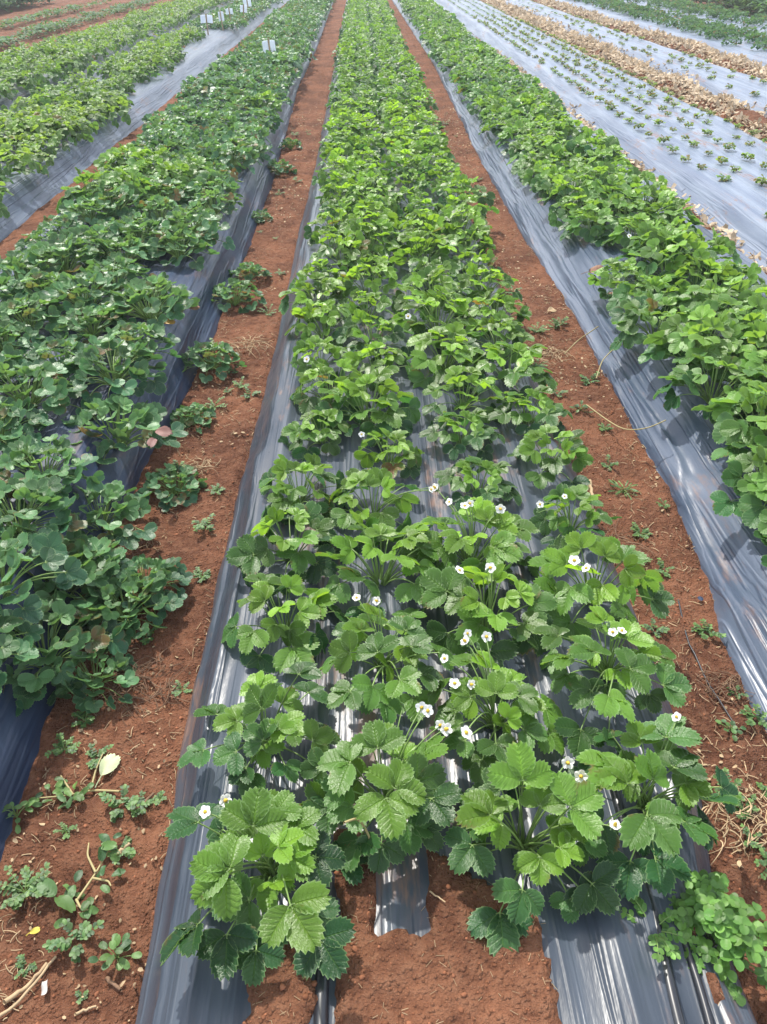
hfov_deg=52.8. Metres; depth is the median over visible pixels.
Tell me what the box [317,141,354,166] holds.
strawberry plant
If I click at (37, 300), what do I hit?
strawberry plant
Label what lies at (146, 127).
strawberry plant
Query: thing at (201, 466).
dead root tangle
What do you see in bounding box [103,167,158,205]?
strawberry plant
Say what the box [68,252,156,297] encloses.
strawberry plant
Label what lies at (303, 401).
strawberry plant
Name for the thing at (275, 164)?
strawberry plant
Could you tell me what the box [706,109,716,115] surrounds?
strawberry seedling
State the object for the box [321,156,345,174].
strawberry plant
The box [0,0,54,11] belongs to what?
field crop foliage
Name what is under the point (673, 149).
strawberry seedling
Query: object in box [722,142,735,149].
strawberry seedling
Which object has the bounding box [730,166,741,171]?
strawberry seedling
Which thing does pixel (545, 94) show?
strawberry plant
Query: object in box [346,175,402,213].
strawberry plant
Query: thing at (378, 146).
strawberry plant
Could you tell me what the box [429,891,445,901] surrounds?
twig
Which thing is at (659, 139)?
strawberry seedling
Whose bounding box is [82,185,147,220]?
strawberry plant
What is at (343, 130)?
strawberry plant
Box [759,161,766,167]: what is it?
strawberry seedling
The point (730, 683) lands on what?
dead root tangle
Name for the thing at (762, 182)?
strawberry seedling
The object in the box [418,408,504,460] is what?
strawberry plant
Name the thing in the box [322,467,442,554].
strawberry plant
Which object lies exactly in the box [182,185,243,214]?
strawberry plant
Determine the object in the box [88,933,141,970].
weed
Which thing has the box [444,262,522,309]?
strawberry plant
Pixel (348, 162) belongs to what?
strawberry plant
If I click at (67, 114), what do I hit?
strawberry plant
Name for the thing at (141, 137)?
strawberry plant
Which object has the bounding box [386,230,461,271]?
strawberry plant
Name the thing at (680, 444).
mulch film
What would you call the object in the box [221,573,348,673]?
strawberry plant
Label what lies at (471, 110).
strawberry plant
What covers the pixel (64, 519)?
strawberry plant
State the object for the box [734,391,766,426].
strawberry plant
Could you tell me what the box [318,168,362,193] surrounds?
strawberry plant
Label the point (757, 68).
leaf litter
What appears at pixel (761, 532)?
strawberry plant
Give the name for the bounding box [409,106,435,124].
strawberry plant
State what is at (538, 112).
strawberry plant
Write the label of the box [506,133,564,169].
strawberry plant
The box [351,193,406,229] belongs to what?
strawberry plant
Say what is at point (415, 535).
strawberry plant
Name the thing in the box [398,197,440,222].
strawberry plant
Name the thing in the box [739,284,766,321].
strawberry plant
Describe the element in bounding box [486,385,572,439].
strawberry plant
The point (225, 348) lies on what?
strawberry plant
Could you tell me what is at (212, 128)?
strawberry plant
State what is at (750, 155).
strawberry seedling
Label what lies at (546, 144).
strawberry plant
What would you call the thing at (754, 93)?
strawberry seedling
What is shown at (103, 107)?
strawberry plant
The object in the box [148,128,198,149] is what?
strawberry plant
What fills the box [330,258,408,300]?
strawberry plant
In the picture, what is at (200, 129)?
strawberry plant
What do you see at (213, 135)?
strawberry plant
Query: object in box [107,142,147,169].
strawberry plant
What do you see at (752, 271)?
strawberry plant
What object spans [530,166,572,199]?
strawberry plant
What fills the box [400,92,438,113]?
strawberry plant
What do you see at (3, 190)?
strawberry plant
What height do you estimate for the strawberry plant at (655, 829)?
0.205 m
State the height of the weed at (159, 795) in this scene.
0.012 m
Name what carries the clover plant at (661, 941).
on the mulch film at (607, 968)
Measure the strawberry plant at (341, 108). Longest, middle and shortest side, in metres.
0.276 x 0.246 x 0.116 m
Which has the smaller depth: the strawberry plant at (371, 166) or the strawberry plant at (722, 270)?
the strawberry plant at (722, 270)
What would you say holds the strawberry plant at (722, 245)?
on the mulch film at (680, 444)
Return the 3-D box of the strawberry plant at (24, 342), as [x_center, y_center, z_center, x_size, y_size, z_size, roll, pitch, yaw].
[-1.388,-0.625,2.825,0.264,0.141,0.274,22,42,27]
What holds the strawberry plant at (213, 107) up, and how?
on the mulch film at (20, 734)
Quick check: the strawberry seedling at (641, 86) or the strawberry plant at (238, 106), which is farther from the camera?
the strawberry seedling at (641, 86)
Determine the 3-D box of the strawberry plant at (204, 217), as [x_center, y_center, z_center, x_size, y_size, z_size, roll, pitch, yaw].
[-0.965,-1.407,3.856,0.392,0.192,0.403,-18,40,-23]
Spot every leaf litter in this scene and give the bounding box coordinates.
[479,0,766,142]
[496,49,766,271]
[531,0,766,80]
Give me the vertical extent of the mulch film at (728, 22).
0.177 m
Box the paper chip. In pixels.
[41,979,47,994]
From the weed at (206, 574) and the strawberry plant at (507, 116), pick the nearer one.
the weed at (206, 574)
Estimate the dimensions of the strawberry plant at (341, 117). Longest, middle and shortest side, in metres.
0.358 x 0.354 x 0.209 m
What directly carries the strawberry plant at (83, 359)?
on the mulch film at (20, 734)
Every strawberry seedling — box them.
[579,86,588,91]
[594,95,605,100]
[604,100,614,105]
[605,104,618,109]
[614,111,624,116]
[619,96,630,101]
[623,116,633,122]
[633,122,646,128]
[634,94,645,99]
[634,107,645,112]
[635,82,645,88]
[648,93,657,97]
[653,119,665,124]
[657,134,671,142]
[658,105,667,110]
[662,96,671,101]
[666,145,678,151]
[669,101,679,106]
[680,155,691,160]
[683,121,693,126]
[688,140,699,146]
[695,62,703,67]
[696,163,707,169]
[701,129,713,135]
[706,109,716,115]
[712,137,722,142]
[716,156,727,163]
[716,173,731,181]
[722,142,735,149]
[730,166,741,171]
[734,123,743,127]
[741,152,754,159]
[744,141,755,145]
[748,129,760,135]
[749,91,760,95]
[753,174,766,184]
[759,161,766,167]
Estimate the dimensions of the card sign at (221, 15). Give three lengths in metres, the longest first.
0.364 x 0.099 x 0.031 m
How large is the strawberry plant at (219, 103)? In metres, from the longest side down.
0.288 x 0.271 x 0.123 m
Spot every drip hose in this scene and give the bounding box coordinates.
[313,870,336,1023]
[609,789,685,1023]
[641,811,714,1023]
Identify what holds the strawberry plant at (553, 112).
on the mulch film at (680, 444)
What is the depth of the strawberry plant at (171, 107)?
6.38 m
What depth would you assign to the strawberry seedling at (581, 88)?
8.16 m
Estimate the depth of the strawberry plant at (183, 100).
6.81 m
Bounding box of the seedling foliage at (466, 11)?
[448,0,570,15]
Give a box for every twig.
[105,976,121,991]
[131,792,153,812]
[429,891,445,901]
[589,479,595,511]
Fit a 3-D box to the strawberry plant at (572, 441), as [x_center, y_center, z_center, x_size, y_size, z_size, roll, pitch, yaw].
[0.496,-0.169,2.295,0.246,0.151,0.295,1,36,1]
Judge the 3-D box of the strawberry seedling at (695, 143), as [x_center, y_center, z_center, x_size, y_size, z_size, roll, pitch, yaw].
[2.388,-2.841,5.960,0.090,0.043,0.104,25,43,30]
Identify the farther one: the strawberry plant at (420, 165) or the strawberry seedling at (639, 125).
the strawberry seedling at (639, 125)
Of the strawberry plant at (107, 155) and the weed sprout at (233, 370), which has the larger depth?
the strawberry plant at (107, 155)
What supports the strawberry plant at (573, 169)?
on the mulch film at (680, 444)
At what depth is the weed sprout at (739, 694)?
1.79 m
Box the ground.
[0,0,766,1023]
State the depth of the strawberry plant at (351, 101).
7.05 m
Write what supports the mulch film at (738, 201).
on the ground
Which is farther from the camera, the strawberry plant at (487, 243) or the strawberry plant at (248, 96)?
the strawberry plant at (248, 96)
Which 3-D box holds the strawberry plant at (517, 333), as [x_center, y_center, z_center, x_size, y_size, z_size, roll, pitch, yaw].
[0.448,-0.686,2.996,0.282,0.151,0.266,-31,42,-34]
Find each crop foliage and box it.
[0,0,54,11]
[0,0,110,29]
[0,0,159,46]
[683,0,766,19]
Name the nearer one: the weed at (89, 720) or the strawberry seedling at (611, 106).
the weed at (89, 720)
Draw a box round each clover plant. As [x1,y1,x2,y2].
[619,896,691,962]
[668,869,766,1006]
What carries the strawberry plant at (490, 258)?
on the mulch film at (607, 968)
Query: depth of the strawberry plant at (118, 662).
1.76 m
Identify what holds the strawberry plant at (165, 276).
on the mulch film at (20, 734)
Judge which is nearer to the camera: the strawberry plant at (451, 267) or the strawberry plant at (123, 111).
the strawberry plant at (451, 267)
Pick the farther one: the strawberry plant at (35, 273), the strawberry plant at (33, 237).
the strawberry plant at (33, 237)
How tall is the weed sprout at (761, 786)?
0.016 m
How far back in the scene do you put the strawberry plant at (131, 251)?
3.55 m
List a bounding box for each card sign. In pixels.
[200,14,212,34]
[218,10,223,29]
[225,7,232,20]
[240,4,246,16]
[243,0,251,7]
[262,38,275,52]
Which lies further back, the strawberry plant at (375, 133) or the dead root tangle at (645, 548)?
the strawberry plant at (375, 133)
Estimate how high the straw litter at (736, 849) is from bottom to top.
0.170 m
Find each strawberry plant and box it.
[0,109,26,123]
[0,116,22,130]
[0,123,18,141]
[0,132,43,155]
[0,138,19,158]
[0,143,48,183]
[0,181,13,202]
[0,203,9,218]
[0,250,55,289]
[0,275,32,315]
[0,292,66,346]
[0,320,44,354]
[0,344,28,391]
[0,355,90,428]
[0,396,54,452]
[0,433,104,512]
[0,469,87,565]
[0,525,87,623]
[0,606,44,692]
[1,600,128,716]
[2,241,71,278]
[2,268,83,318]
[4,117,59,148]
[8,104,47,130]
[13,229,60,251]
[14,336,105,388]
[15,109,68,138]
[16,137,58,157]
[17,145,56,174]
[18,232,105,283]
[21,530,137,624]
[24,103,52,116]
[27,128,69,155]
[30,271,137,323]
[33,214,85,241]
[39,111,93,146]
[41,224,126,272]
[43,549,140,638]
[45,100,77,121]
[47,110,81,130]
[47,647,139,713]
[53,301,135,346]
[55,167,131,213]
[56,97,92,120]
[58,196,118,224]
[59,393,187,463]
[60,113,98,138]
[64,335,167,411]
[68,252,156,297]
[71,480,157,549]
[73,105,106,126]
[75,571,182,644]
[77,217,137,242]
[79,100,118,127]
[82,169,118,193]
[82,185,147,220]
[87,92,131,124]
[87,272,199,325]
[91,233,159,274]
[93,143,151,173]
[94,164,128,184]
[97,320,180,374]
[101,553,192,625]
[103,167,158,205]
[104,218,169,251]
[106,212,158,239]
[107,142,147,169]
[123,146,176,177]
[123,154,177,185]
[123,272,187,307]
[124,139,157,156]
[128,175,203,209]
[129,194,186,225]
[131,130,179,149]
[135,463,206,511]
[141,111,184,132]
[141,118,183,141]
[142,110,178,128]
[142,224,219,270]
[145,145,183,169]
[147,160,208,204]
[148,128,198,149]
[151,209,234,251]
[159,786,368,986]
[161,101,208,123]
[162,201,222,231]
[164,138,199,159]
[168,127,199,140]
[168,152,209,181]
[169,402,216,433]
[170,98,199,113]
[176,109,219,129]
[177,661,340,796]
[179,142,228,160]
[179,154,210,165]
[181,121,204,135]
[181,341,246,382]
[182,105,212,125]
[182,171,243,205]
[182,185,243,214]
[184,135,221,161]
[190,165,243,189]
[193,103,222,115]
[197,160,238,180]
[200,99,226,111]
[200,123,234,139]
[202,131,235,147]
[203,115,239,131]
[203,142,262,173]
[207,94,237,108]
[210,111,242,130]
[211,277,266,313]
[214,105,247,122]
[217,121,270,151]
[217,136,275,161]
[219,131,265,155]
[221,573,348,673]
[224,87,261,106]
[224,100,251,114]
[225,500,337,594]
[228,261,271,283]
[229,92,261,110]
[238,121,269,136]
[239,107,268,120]
[242,106,283,129]
[245,116,275,133]
[251,90,286,112]
[252,208,273,222]
[258,453,348,525]
[267,158,296,174]
[278,137,302,149]
[278,271,349,323]
[278,408,358,461]
[285,299,352,351]
[289,258,347,298]
[290,335,347,380]
[290,356,368,424]
[299,702,463,873]
[303,204,349,239]
[306,224,345,258]
[309,230,373,271]
[311,365,420,446]
[312,152,358,185]
[313,509,440,617]
[315,182,360,207]
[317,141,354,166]
[317,195,358,218]
[318,130,359,155]
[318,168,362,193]
[319,593,453,723]
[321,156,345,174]
[322,114,368,142]
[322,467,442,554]
[323,126,356,146]
[324,111,356,132]
[327,106,350,120]
[330,96,360,113]
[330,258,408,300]
[332,309,414,361]
[334,108,366,127]
[335,288,393,331]
[338,201,406,246]
[339,168,398,197]
[339,341,413,394]
[340,135,385,156]
[344,216,401,265]
[344,245,397,280]
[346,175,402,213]
[347,163,388,191]
[348,112,383,132]
[349,146,384,168]
[350,99,382,119]
[351,97,379,117]
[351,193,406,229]
[353,96,372,109]
[353,113,374,123]
[353,121,386,137]
[353,428,423,486]
[355,154,386,175]
[358,131,385,152]
[373,115,418,139]
[376,105,414,127]
[377,101,412,121]
[378,98,401,115]
[381,136,426,166]
[381,147,422,174]
[383,125,429,155]
[384,115,409,130]
[384,152,436,188]
[385,132,408,140]
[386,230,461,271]
[391,265,475,322]
[392,168,432,196]
[392,209,451,255]
[392,284,481,349]
[395,208,445,235]
[396,185,431,212]
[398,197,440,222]
[399,483,539,589]
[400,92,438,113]
[400,101,422,115]
[401,259,467,298]
[404,321,484,389]
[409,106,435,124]
[409,111,442,128]
[410,113,444,135]
[410,126,448,149]
[412,134,454,160]
[416,124,440,136]
[416,562,557,674]
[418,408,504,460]
[421,147,453,167]
[422,365,510,423]
[424,162,460,182]
[425,157,462,177]
[427,629,564,783]
[430,203,492,250]
[431,175,471,201]
[434,455,521,510]
[435,193,488,222]
[438,174,498,215]
[438,225,495,257]
[443,740,621,956]
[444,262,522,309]
[452,249,503,289]
[461,341,557,403]
[462,288,531,335]
[465,310,534,361]
[468,95,493,114]
[477,95,509,119]
[478,115,515,135]
[479,104,516,132]
[480,100,519,121]
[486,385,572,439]
[495,115,534,144]
[498,119,543,155]
[506,92,541,117]
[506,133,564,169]
[507,424,593,489]
[508,129,552,161]
[510,103,547,125]
[511,149,564,182]
[513,87,566,113]
[516,113,552,134]
[518,122,565,146]
[518,159,565,185]
[525,91,558,106]
[525,102,570,129]
[525,116,570,147]
[528,530,674,640]
[529,483,621,550]
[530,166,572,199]
[532,606,692,756]
[534,102,563,115]
[534,138,574,166]
[538,145,573,173]
[538,172,595,216]
[547,115,587,139]
[548,191,600,227]
[550,115,573,130]
[556,162,631,203]
[558,203,617,246]
[560,153,604,178]
[561,128,622,161]
[562,163,595,185]
[566,128,607,154]
[566,712,740,900]
[570,174,642,216]
[579,144,633,173]
[587,257,654,299]
[593,189,651,231]
[596,160,642,189]
[601,212,666,256]
[606,271,685,325]
[609,290,703,357]
[616,222,693,274]
[619,230,718,291]
[622,185,683,221]
[627,170,682,209]
[638,304,745,389]
[641,197,703,233]
[653,247,742,307]
[653,351,766,424]
[654,216,699,250]
[661,273,757,330]
[663,227,741,274]
[692,293,766,363]
[692,380,766,459]
[707,260,764,296]
[709,445,766,528]
[711,319,766,388]
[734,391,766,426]
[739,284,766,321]
[753,509,766,545]
[761,555,766,566]
[762,332,766,362]
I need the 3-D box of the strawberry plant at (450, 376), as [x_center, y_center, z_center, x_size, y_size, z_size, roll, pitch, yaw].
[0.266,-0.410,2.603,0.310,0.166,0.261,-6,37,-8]
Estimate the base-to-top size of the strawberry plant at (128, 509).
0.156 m
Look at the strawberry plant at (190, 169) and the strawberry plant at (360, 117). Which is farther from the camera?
the strawberry plant at (360, 117)
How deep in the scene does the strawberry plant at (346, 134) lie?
5.73 m
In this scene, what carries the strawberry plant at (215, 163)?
on the mulch film at (20, 734)
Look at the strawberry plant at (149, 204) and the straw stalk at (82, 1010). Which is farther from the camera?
the strawberry plant at (149, 204)
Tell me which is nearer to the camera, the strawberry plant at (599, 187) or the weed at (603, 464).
the weed at (603, 464)
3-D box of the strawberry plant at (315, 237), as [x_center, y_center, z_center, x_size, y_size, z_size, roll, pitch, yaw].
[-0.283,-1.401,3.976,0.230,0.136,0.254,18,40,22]
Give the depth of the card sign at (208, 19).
13.01 m
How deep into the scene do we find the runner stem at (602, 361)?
3.02 m
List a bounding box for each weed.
[0,862,49,909]
[2,799,34,833]
[25,753,119,811]
[37,832,125,928]
[44,732,80,757]
[53,822,76,838]
[71,711,94,728]
[75,989,88,1004]
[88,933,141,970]
[153,790,166,804]
[171,680,192,696]
[172,460,185,466]
[192,567,210,582]
[203,396,226,409]
[206,483,224,494]
[233,376,249,387]
[258,304,276,315]
[528,322,549,332]
[531,358,547,365]
[569,400,592,412]
[598,423,612,430]
[601,454,618,469]
[607,479,638,499]
[630,522,652,538]
[715,719,745,740]
[735,794,759,819]
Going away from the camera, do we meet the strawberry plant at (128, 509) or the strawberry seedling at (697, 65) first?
the strawberry plant at (128, 509)
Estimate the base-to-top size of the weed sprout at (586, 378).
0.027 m
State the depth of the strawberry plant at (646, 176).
4.52 m
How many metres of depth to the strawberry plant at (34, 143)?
5.50 m
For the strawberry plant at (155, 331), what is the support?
on the mulch film at (20, 734)
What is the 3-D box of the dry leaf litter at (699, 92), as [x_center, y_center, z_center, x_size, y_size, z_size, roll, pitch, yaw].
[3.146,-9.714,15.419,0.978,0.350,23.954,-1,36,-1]
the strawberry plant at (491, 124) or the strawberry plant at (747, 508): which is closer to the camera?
the strawberry plant at (747, 508)
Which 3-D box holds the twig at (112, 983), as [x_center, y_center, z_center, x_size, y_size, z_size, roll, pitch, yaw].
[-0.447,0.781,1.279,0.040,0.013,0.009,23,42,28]
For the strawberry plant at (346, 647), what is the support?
on the mulch film at (607, 968)
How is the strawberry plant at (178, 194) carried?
on the mulch film at (20, 734)
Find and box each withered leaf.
[26,927,39,935]
[95,753,120,787]
[545,307,556,312]
[582,265,602,273]
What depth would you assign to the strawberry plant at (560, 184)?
4.46 m
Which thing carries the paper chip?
on the ground
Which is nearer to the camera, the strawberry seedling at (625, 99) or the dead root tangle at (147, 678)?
the dead root tangle at (147, 678)
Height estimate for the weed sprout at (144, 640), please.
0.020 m
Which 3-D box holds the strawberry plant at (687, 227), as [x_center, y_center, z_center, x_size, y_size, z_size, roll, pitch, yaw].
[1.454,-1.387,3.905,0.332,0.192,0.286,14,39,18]
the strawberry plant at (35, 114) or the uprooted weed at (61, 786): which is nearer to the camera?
the uprooted weed at (61, 786)
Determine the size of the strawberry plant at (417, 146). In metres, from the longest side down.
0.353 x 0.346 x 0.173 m
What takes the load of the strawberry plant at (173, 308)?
on the mulch film at (20, 734)
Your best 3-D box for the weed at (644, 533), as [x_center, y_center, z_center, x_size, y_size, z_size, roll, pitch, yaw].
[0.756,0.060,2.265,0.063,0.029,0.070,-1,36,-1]
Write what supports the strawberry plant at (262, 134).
on the mulch film at (20, 734)
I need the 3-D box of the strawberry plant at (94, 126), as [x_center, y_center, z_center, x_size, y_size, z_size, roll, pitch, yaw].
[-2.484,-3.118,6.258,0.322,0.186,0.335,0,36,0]
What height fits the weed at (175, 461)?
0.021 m
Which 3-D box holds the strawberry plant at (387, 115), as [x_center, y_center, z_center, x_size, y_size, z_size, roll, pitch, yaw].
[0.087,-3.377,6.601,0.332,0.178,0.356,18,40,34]
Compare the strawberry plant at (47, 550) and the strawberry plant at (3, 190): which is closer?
the strawberry plant at (47, 550)
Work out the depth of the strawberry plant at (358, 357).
2.73 m
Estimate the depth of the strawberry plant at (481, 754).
1.46 m
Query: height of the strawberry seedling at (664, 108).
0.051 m
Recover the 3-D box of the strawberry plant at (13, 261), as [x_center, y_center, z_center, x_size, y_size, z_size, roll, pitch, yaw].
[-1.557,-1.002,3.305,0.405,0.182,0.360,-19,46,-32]
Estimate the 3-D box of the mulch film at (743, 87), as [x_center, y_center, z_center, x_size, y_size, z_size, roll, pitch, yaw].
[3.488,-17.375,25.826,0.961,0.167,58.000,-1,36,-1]
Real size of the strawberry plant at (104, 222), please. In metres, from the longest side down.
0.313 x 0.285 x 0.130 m
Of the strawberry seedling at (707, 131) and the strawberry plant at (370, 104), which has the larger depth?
the strawberry plant at (370, 104)
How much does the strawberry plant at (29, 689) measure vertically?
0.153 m
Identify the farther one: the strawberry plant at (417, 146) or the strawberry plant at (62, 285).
the strawberry plant at (417, 146)
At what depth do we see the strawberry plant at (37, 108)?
6.37 m
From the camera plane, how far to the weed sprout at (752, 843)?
1.47 m
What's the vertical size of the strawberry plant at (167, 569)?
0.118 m
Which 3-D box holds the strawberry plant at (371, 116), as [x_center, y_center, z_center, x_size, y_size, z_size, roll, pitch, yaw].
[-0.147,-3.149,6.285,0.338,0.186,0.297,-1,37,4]
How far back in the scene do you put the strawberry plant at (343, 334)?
2.94 m
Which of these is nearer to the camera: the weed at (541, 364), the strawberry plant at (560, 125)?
the weed at (541, 364)
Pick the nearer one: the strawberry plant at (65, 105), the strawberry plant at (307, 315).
the strawberry plant at (307, 315)
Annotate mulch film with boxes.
[0,0,233,113]
[0,0,288,242]
[0,2,332,861]
[135,0,756,1023]
[392,0,766,732]
[434,0,766,272]
[506,0,766,117]
[555,0,766,66]
[620,0,766,36]
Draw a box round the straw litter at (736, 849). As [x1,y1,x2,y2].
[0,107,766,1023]
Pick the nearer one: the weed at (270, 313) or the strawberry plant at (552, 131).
the weed at (270, 313)
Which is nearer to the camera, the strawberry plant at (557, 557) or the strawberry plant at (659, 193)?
the strawberry plant at (557, 557)
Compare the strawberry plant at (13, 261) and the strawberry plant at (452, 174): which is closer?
the strawberry plant at (13, 261)
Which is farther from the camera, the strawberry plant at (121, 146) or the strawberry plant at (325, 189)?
the strawberry plant at (121, 146)
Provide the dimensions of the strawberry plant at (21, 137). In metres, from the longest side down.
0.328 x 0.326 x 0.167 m
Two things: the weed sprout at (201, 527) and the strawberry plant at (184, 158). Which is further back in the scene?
the strawberry plant at (184, 158)
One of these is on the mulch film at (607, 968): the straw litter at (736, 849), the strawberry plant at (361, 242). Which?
the strawberry plant at (361, 242)
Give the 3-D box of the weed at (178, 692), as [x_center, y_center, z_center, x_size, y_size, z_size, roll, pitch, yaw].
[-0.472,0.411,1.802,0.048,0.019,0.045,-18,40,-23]
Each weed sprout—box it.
[14,954,36,979]
[42,918,103,962]
[85,743,113,768]
[98,784,145,822]
[101,836,135,864]
[130,790,158,816]
[137,625,159,644]
[191,513,215,531]
[225,365,238,373]
[240,386,260,397]
[501,286,521,293]
[551,316,568,326]
[553,387,567,396]
[580,371,599,385]
[641,618,669,637]
[655,558,674,577]
[656,498,669,507]
[691,619,725,639]
[713,767,745,800]
[726,685,748,698]
[739,704,766,728]
[740,823,764,849]
[754,848,766,879]
[756,782,766,797]
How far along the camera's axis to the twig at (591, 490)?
2.43 m
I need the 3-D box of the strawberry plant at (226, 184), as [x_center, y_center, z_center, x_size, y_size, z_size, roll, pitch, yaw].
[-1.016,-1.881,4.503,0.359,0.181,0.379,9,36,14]
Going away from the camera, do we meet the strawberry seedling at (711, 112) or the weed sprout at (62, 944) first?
the weed sprout at (62, 944)
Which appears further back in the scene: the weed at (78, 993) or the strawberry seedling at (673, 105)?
the strawberry seedling at (673, 105)
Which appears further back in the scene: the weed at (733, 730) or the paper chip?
the weed at (733, 730)
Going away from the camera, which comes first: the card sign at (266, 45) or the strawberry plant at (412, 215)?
the strawberry plant at (412, 215)
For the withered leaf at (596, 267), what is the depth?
3.68 m
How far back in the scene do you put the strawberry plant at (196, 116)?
6.14 m
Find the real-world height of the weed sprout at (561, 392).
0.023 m
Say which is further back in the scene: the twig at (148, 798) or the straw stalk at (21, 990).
the twig at (148, 798)
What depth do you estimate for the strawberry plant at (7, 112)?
6.42 m
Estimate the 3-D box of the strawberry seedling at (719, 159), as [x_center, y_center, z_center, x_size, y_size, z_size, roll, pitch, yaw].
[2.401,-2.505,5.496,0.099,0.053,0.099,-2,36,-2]
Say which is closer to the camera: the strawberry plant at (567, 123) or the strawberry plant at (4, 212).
the strawberry plant at (4, 212)
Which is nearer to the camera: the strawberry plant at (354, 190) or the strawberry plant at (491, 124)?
the strawberry plant at (354, 190)
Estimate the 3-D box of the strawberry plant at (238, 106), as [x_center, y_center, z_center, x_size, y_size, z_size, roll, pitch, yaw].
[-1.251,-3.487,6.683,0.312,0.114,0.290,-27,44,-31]
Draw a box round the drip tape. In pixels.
[678,599,737,727]
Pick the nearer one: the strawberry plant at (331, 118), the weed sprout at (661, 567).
the weed sprout at (661, 567)
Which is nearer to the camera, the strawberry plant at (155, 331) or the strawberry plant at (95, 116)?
the strawberry plant at (155, 331)
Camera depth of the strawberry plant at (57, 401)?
2.46 m
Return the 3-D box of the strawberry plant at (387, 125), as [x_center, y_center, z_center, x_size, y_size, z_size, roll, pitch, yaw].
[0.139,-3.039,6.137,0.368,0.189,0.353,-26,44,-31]
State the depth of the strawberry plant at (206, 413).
2.76 m
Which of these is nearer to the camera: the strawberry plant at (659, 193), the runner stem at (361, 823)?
the runner stem at (361, 823)
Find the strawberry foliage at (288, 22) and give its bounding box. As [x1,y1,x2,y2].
[0,0,766,117]
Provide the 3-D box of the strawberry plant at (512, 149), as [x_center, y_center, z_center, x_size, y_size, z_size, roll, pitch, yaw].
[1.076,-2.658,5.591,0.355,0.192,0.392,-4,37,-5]
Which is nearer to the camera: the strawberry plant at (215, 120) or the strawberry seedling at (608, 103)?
the strawberry plant at (215, 120)
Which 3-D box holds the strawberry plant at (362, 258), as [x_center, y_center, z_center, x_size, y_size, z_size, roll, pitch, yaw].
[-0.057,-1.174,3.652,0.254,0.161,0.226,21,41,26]
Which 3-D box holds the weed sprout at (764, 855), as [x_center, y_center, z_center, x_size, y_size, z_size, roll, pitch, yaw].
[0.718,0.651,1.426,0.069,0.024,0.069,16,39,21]
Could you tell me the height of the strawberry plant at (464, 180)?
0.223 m
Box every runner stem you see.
[343,818,369,856]
[564,326,598,353]
[586,404,665,429]
[596,344,621,378]
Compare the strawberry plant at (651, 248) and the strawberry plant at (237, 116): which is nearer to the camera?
the strawberry plant at (651, 248)
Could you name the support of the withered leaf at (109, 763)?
on the ground
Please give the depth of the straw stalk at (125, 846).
1.47 m
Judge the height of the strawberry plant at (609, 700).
0.203 m
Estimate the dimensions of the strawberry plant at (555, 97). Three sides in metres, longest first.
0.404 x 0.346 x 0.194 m
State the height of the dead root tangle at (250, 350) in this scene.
0.036 m
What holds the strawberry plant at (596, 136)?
on the mulch film at (680, 444)
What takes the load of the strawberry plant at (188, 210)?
on the mulch film at (20, 734)
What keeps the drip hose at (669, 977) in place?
on the mulch film at (607, 968)
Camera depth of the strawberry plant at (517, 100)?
6.77 m
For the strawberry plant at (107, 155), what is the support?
on the mulch film at (20, 734)
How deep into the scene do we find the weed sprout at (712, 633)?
1.95 m
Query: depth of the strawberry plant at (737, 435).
2.30 m
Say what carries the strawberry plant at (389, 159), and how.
on the mulch film at (607, 968)
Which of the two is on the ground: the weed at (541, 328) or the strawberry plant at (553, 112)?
the weed at (541, 328)
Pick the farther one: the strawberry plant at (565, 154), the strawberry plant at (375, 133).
the strawberry plant at (375, 133)
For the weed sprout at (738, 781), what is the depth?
1.56 m
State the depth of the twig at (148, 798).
1.56 m
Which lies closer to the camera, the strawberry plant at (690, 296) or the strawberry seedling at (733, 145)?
the strawberry plant at (690, 296)
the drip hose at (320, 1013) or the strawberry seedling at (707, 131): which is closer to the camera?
the drip hose at (320, 1013)
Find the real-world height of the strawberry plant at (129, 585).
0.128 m
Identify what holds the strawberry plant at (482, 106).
on the mulch film at (680, 444)
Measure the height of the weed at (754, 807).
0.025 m
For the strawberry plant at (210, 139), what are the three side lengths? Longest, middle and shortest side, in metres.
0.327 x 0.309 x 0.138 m
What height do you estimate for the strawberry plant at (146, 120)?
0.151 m
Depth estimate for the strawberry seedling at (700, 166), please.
5.36 m
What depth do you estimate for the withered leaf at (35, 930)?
1.36 m
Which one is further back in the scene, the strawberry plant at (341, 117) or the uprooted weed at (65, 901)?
the strawberry plant at (341, 117)
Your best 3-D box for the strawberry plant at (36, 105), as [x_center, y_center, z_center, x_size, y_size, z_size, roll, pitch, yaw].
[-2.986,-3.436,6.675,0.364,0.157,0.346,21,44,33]
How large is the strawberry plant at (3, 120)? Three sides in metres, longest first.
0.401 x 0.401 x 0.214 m
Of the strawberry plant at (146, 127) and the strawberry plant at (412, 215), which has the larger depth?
the strawberry plant at (146, 127)
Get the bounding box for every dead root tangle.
[70,642,190,723]
[183,456,220,478]
[226,335,271,358]
[535,346,575,366]
[599,520,658,573]
[695,661,752,708]
[702,783,766,865]
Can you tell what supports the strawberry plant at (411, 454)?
on the mulch film at (607, 968)
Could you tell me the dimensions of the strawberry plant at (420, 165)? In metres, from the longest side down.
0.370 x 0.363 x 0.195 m
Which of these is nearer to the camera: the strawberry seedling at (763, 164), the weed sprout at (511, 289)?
the weed sprout at (511, 289)
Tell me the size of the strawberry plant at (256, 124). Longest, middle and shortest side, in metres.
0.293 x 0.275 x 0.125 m
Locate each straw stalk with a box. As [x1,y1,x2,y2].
[0,956,56,1016]
[2,962,47,1004]
[74,1005,95,1015]
[115,842,130,854]
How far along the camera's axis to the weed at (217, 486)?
2.42 m

